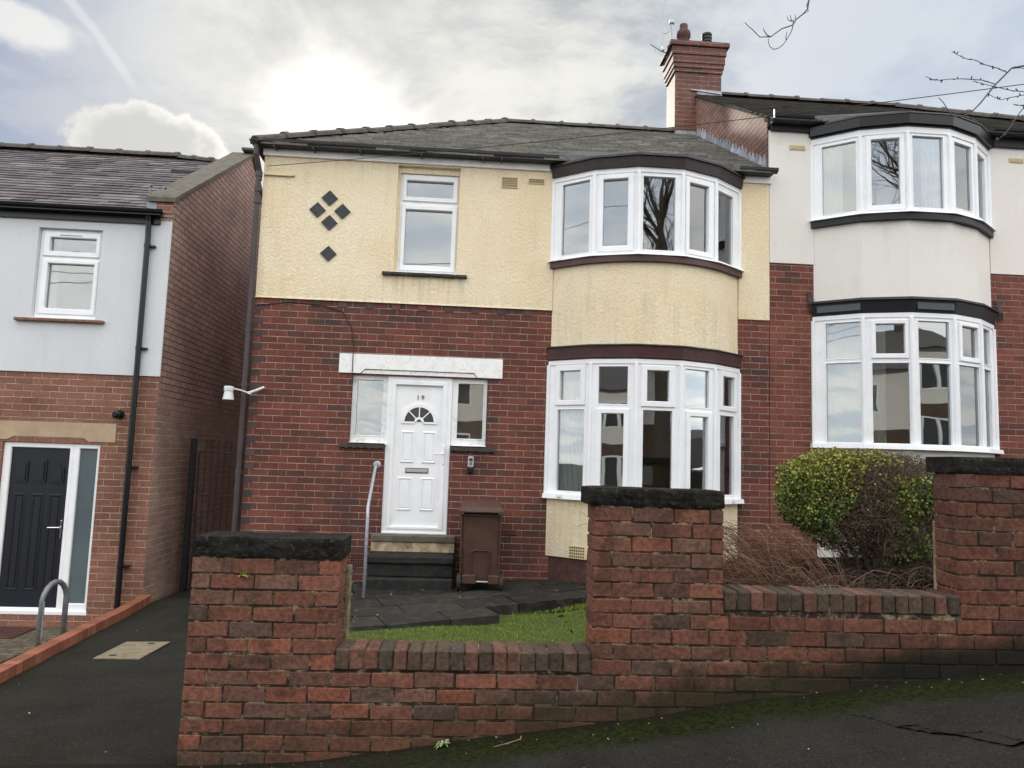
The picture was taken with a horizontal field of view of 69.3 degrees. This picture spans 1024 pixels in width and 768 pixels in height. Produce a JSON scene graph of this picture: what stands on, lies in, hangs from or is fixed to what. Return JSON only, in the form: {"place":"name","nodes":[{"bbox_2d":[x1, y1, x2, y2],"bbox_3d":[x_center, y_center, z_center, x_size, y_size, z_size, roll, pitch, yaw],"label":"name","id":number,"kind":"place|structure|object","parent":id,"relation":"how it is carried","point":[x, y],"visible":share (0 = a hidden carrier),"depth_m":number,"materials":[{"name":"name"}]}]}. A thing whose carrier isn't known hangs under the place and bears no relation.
{"place":"outdoors","nodes":[
{"label":"outdoors","id":0,"kind":"place"},
{"bbox_2d":[0,626,76,661],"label":"forecourt","id":1,"kind":"structure","parent":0,"point":[17,645],"depth_m":8.31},
{"bbox_2d":[0,626,35,638],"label":"doormat","id":2,"kind":"object","parent":1,"relation":"on","point":[6,632],"visible":1,"depth_m":8.64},
{"bbox_2d":[35,579,68,646],"bbox_3d":[-4.483,2.361,7.219,0.060,0.900,0.368,1,-6,7],"label":"hoop rail","id":3,"kind":"object","parent":1,"relation":"on","point":[42,600],"visible":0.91,"depth_m":7.16,"materials":[{"name":"silver metal"}]},
{"bbox_2d":[0,142,262,626],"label":"house","id":4,"kind":"structure","parent":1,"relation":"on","point":[142,325],"depth_m":9.43,"materials":[{"name":"red brick"}]},
{"bbox_2d":[0,447,69,607],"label":"door","id":5,"kind":"structure","parent":4,"relation":"in","point":[32,543],"depth_m":9.16,"materials":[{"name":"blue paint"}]},
{"bbox_2d":[48,239,61,307],"bbox_3d":[-5.919,-1.391,9.573,0.127,1.100,0.035,2,-6,3],"label":"curtain","id":6,"kind":"object","parent":4,"relation":"hanging from","point":[53,287],"visible":0.67,"depth_m":9.57,"materials":[{"name":"white fabric"}]},
{"bbox_2d":[13,229,104,323],"bbox_3d":[-5.681,-1.378,9.443,1.082,1.212,0.195,2,-6,-4],"label":"window","id":7,"kind":"structure","parent":4,"relation":"in","point":[48,257],"depth_m":9.47,"materials":[{"name":"white plastic"}]},
{"bbox_2d":[112,410,124,418],"bbox_3d":[-4.920,0.378,9.238,0.116,0.116,0.130,2,-6,-4],"label":"outdoor light","id":8,"kind":"object","parent":4,"relation":"attached to","point":[118,414],"visible":1,"depth_m":9.22,"materials":[{"name":"black plastic"}]},
{"bbox_2d":[0,587,190,765],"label":"driveway","id":9,"kind":"structure","parent":0,"point":[78,703],"depth_m":5.13,"materials":[{"name":"black asphalt"}]},
{"bbox_2d":[0,595,150,683],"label":"curb","id":10,"kind":"structure","parent":9,"relation":"on","point":[14,666],"depth_m":6.71,"materials":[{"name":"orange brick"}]},
{"bbox_2d":[93,642,169,659],"bbox_3d":[-3.367,2.364,6.577,0.399,0.036,0.670,2,-6,-4],"label":"manhole cover","id":11,"kind":"object","parent":9,"relation":"on","point":[132,650],"visible":1,"depth_m":6.54,"materials":[{"name":"concrete"}]},
{"bbox_2d":[179,438,244,591],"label":"gate","id":12,"kind":"structure","parent":9,"relation":"on","point":[189,514],"depth_m":10.12,"materials":[{"name":"black metal"}]},
{"bbox_2d":[356,380,383,435],"bbox_3d":[-1.856,0.364,9.709,0.428,0.900,0.030,2,-6,-4],"label":"window pane","id":13,"kind":"structure","parent":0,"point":[369,408],"depth_m":9.71,"materials":[{"name":"clear glass"}]},
{"bbox_2d":[457,384,483,438],"bbox_3d":[-0.554,0.415,9.791,0.418,0.900,0.022,2,-6,-4],"label":"window pane","id":14,"kind":"structure","parent":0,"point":[470,412],"depth_m":9.80,"materials":[{"name":"clear glass"}]},
{"bbox_2d":[0,672,1023,767],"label":"pavement","id":15,"kind":"structure","parent":0,"point":[973,722],"depth_m":3.78,"materials":[{"name":"black asphalt"}]},
{"bbox_2d":[435,739,449,748],"bbox_3d":[-0.378,1.948,4.002,0.092,0.038,0.075,2,-6,-4],"label":"weed","id":16,"kind":"object","parent":15,"relation":"on","point":[439,743],"visible":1,"depth_m":4.00,"materials":[{"name":"green plant"}]},
{"bbox_2d":[493,736,521,747],"bbox_3d":[-0.016,1.913,3.954,0.193,0.023,0.030,6,-7,-39],"label":"fallen twig","id":17,"kind":"object","parent":15,"relation":"on","point":[508,742],"visible":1,"depth_m":3.94,"materials":[{"name":"brown wood"}]},
{"bbox_2d":[177,456,1023,765],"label":"garden wall","id":18,"kind":"structure","parent":15,"relation":"on","point":[279,668],"depth_m":4.19,"materials":[{"name":"brick"}]},
{"bbox_2d":[343,565,352,638],"bbox_3d":[-0.968,1.315,4.347,0.030,0.498,0.064,2,-6,-4],"label":"timber post","id":19,"kind":"object","parent":18,"relation":"attached to","point":[348,585],"visible":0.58,"depth_m":4.33,"materials":[{"name":"brown wood"}]},
{"bbox_2d":[932,521,937,589],"bbox_3d":[2.656,1.196,4.603,0.064,0.684,0.065,2,-6,-4],"label":"timber post","id":20,"kind":"object","parent":18,"relation":"attached to","point":[934,561],"visible":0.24,"depth_m":4.62,"materials":[{"name":"brown wood"}]},
{"bbox_2d":[0,0,1023,188],"label":"sky","id":21,"kind":"structure","parent":0,"point":[202,78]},
{"bbox_2d":[28,589,1023,767],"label":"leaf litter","id":22,"kind":"object","parent":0,"point":[553,640],"visible":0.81,"depth_m":4.18,"materials":[{"name":"brown plant"}]},
{"bbox_2d":[343,556,933,633],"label":"garden ground","id":23,"kind":"structure","parent":0,"point":[922,576],"depth_m":8.34,"materials":[{"name":"soil"}]},
{"bbox_2d":[342,580,586,631],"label":"patio","id":24,"kind":"structure","parent":23,"relation":"on","point":[484,603],"depth_m":8.03,"materials":[{"name":"grey stone"}]},
{"bbox_2d":[362,461,380,597],"bbox_3d":[-1.705,1.709,8.858,0.096,1.567,1.049,2,-6,-4],"label":"handrail","id":25,"kind":"object","parent":24,"relation":"on","point":[376,464],"visible":0.95,"depth_m":8.37,"materials":[{"name":"metal"}]},
{"bbox_2d":[366,533,454,590],"bbox_3d":[-1.238,2.209,9.105,1.065,0.655,0.582,2,-6,-4],"label":"doorstep","id":26,"kind":"object","parent":24,"relation":"on","point":[405,562],"visible":0.95,"depth_m":8.91,"materials":[{"name":"stone"}]},
{"bbox_2d":[456,499,503,590],"bbox_3d":[-0.383,1.940,8.976,0.565,1.045,0.760,2,-6,-4],"label":"wheelie bin","id":27,"kind":"object","parent":24,"relation":"on","point":[480,536],"visible":0.99,"depth_m":8.73,"materials":[{"name":"brown plastic"}]},
{"bbox_2d":[342,603,586,643],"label":"lawn","id":28,"kind":"structure","parent":23,"relation":"on","point":[511,618],"depth_m":6.95,"materials":[{"name":"green plant"}]},
{"bbox_2d":[231,23,778,585],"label":"house","id":29,"kind":"structure","parent":23,"relation":"on","point":[627,269],"depth_m":9.64,"materials":[{"name":"red brick"}]},
{"bbox_2d":[223,386,264,399],"bbox_3d":[-3.340,0.105,9.252,0.503,0.204,0.170,5,-7,-30],"label":"security light","id":30,"kind":"object","parent":29,"relation":"attached to","point":[228,392],"visible":1,"depth_m":9.14,"materials":[{"name":"white plastic"}]},
{"bbox_2d":[258,302,353,371],"bbox_3d":[-2.664,-0.618,9.532,1.271,0.885,0.028,2,-6,-4],"label":"cable","id":31,"kind":"object","parent":29,"relation":"attached to","point":[325,306],"visible":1,"depth_m":9.57,"materials":[{"name":"black metal"}]},
{"bbox_2d":[390,385,444,526],"bbox_3d":[-1.203,0.925,9.525,0.673,1.830,0.144,2,-6,-4],"label":"door","id":32,"kind":"structure","parent":29,"relation":"in","point":[418,411],"depth_m":9.55,"materials":[{"name":"white plastic"}]},
{"bbox_2d":[382,174,466,278],"bbox_3d":[-1.125,-2.102,9.839,1.107,1.422,0.233,2,-6,-4],"label":"window","id":33,"kind":"structure","parent":29,"relation":"in","point":[414,204],"depth_m":9.88,"materials":[{"name":"white plastic"}]},
{"bbox_2d":[468,456,473,472],"bbox_3d":[-0.531,1.037,9.502,0.076,0.217,0.055,2,-6,-4],"label":"key safe","id":34,"kind":"object","parent":29,"relation":"attached to","point":[470,462],"visible":1,"depth_m":9.49,"materials":[{"name":"grey plastic"}]},
{"bbox_2d":[559,371,583,491],"bbox_3d":[0.776,0.570,9.548,0.569,1.630,0.038,-2,-7,34],"label":"curtain","id":35,"kind":"object","parent":29,"relation":"hanging from","point":[571,455],"visible":0.58,"depth_m":9.54,"materials":[{"name":"white fabric"}]},
{"bbox_2d":[542,343,743,503],"bbox_3d":[1.752,0.513,9.454,2.651,1.957,0.755,2,-6,-4],"label":"bay window","id":36,"kind":"structure","parent":29,"relation":"in","point":[719,373],"depth_m":9.33,"materials":[{"name":"white plastic"}]},
{"bbox_2d":[548,152,744,277],"bbox_3d":[1.840,-2.351,9.828,2.663,1.715,0.945,2,-6,-4],"label":"bay window","id":37,"kind":"structure","parent":29,"relation":"in","point":[707,195],"depth_m":9.58,"materials":[{"name":"white plastic"}]},
{"bbox_2d":[270,84,1023,165],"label":"telephone wire","id":38,"kind":"object","parent":29,"relation":"attached to","point":[660,128],"visible":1,"depth_m":8.22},
{"bbox_2d":[642,466,652,484],"bbox_3d":[1.728,1.610,10.228,0.650,0.960,0.600,2,-6,-4],"label":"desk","id":39,"kind":"object","parent":29,"relation":"in","point":[647,475],"visible":0.11,"depth_m":10.12,"materials":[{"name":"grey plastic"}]},
{"bbox_2d":[650,0,674,52],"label":"tv aerial","id":40,"kind":"object","parent":29,"relation":"attached to","point":[671,24],"visible":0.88,"depth_m":13.98,"materials":[{"name":"metal"}]},
{"bbox_2d":[577,513,909,588],"bbox_3d":[2.412,1.767,7.268,3.485,0.920,1.443,2,-6,-4],"label":"shrub","id":41,"kind":"object","parent":23,"relation":"on","point":[744,574],"visible":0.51,"depth_m":7.12,"materials":[{"name":"brown plant"}]},
{"bbox_2d":[773,446,935,589],"bbox_3d":[3.573,1.450,7.459,1.947,1.647,1.402,2,-6,-4],"label":"hedge","id":42,"kind":"object","parent":23,"relation":"on","point":[807,481],"visible":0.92,"depth_m":7.31,"materials":[{"name":"green plant"}]},
{"bbox_2d":[695,92,1023,560],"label":"house","id":43,"kind":"structure","parent":23,"relation":"on","point":[938,293],"depth_m":9.97,"materials":[{"name":"white paint"}]},
{"bbox_2d":[823,146,842,215],"bbox_3d":[4.390,-2.780,10.164,0.280,1.110,0.038,-2,-7,34],"label":"curtain","id":44,"kind":"object","parent":43,"relation":"hanging from","point":[832,176],"visible":0.86,"depth_m":10.15,"materials":[{"name":"white fabric"}]},
{"bbox_2d":[827,323,861,441],"bbox_3d":[4.369,-0.028,9.839,0.531,1.650,0.026,-2,-7,34],"label":"curtain","id":45,"kind":"object","parent":43,"relation":"hanging from","point":[844,404],"visible":0.84,"depth_m":9.81,"materials":[{"name":"white fabric"}]},
{"bbox_2d":[872,325,886,442],"bbox_3d":[4.737,-0.035,9.643,0.242,1.650,0.041,0,-6,16],"label":"curtain","id":46,"kind":"object","parent":43,"relation":"hanging from","point":[879,404],"visible":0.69,"depth_m":9.62,"materials":[{"name":"white fabric"}]},
{"bbox_2d":[809,111,996,237],"bbox_3d":[5.426,-2.952,10.108,2.669,1.719,0.920,2,-6,-4],"label":"bay window","id":47,"kind":"structure","parent":43,"relation":"in","point":[964,144],"depth_m":9.86,"materials":[{"name":"white plastic"}]},
{"bbox_2d":[810,296,1003,453],"bbox_3d":[5.337,-0.106,9.753,2.651,1.961,0.755,2,-6,-4],"label":"bay window","id":48,"kind":"structure","parent":43,"relation":"in","point":[971,355],"depth_m":9.61,"materials":[{"name":"white plastic"}]},
{"bbox_2d":[920,139,938,207],"bbox_3d":[5.544,-2.775,9.836,0.237,1.110,0.042,2,-6,-4],"label":"curtain","id":49,"kind":"object","parent":43,"relation":"hanging from","point":[929,171],"visible":0.87,"depth_m":9.84,"materials":[{"name":"white fabric"}]},
{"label":"road","id":50,"kind":"structure","parent":0,"visible":0},
{"bbox_2d":[745,0,1023,140],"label":"street tree","id":51,"kind":"object","parent":50,"relation":"on","point":[988,94],"visible":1,"depth_m":4.49,"materials":[{"name":"brown plant"}]}
]}

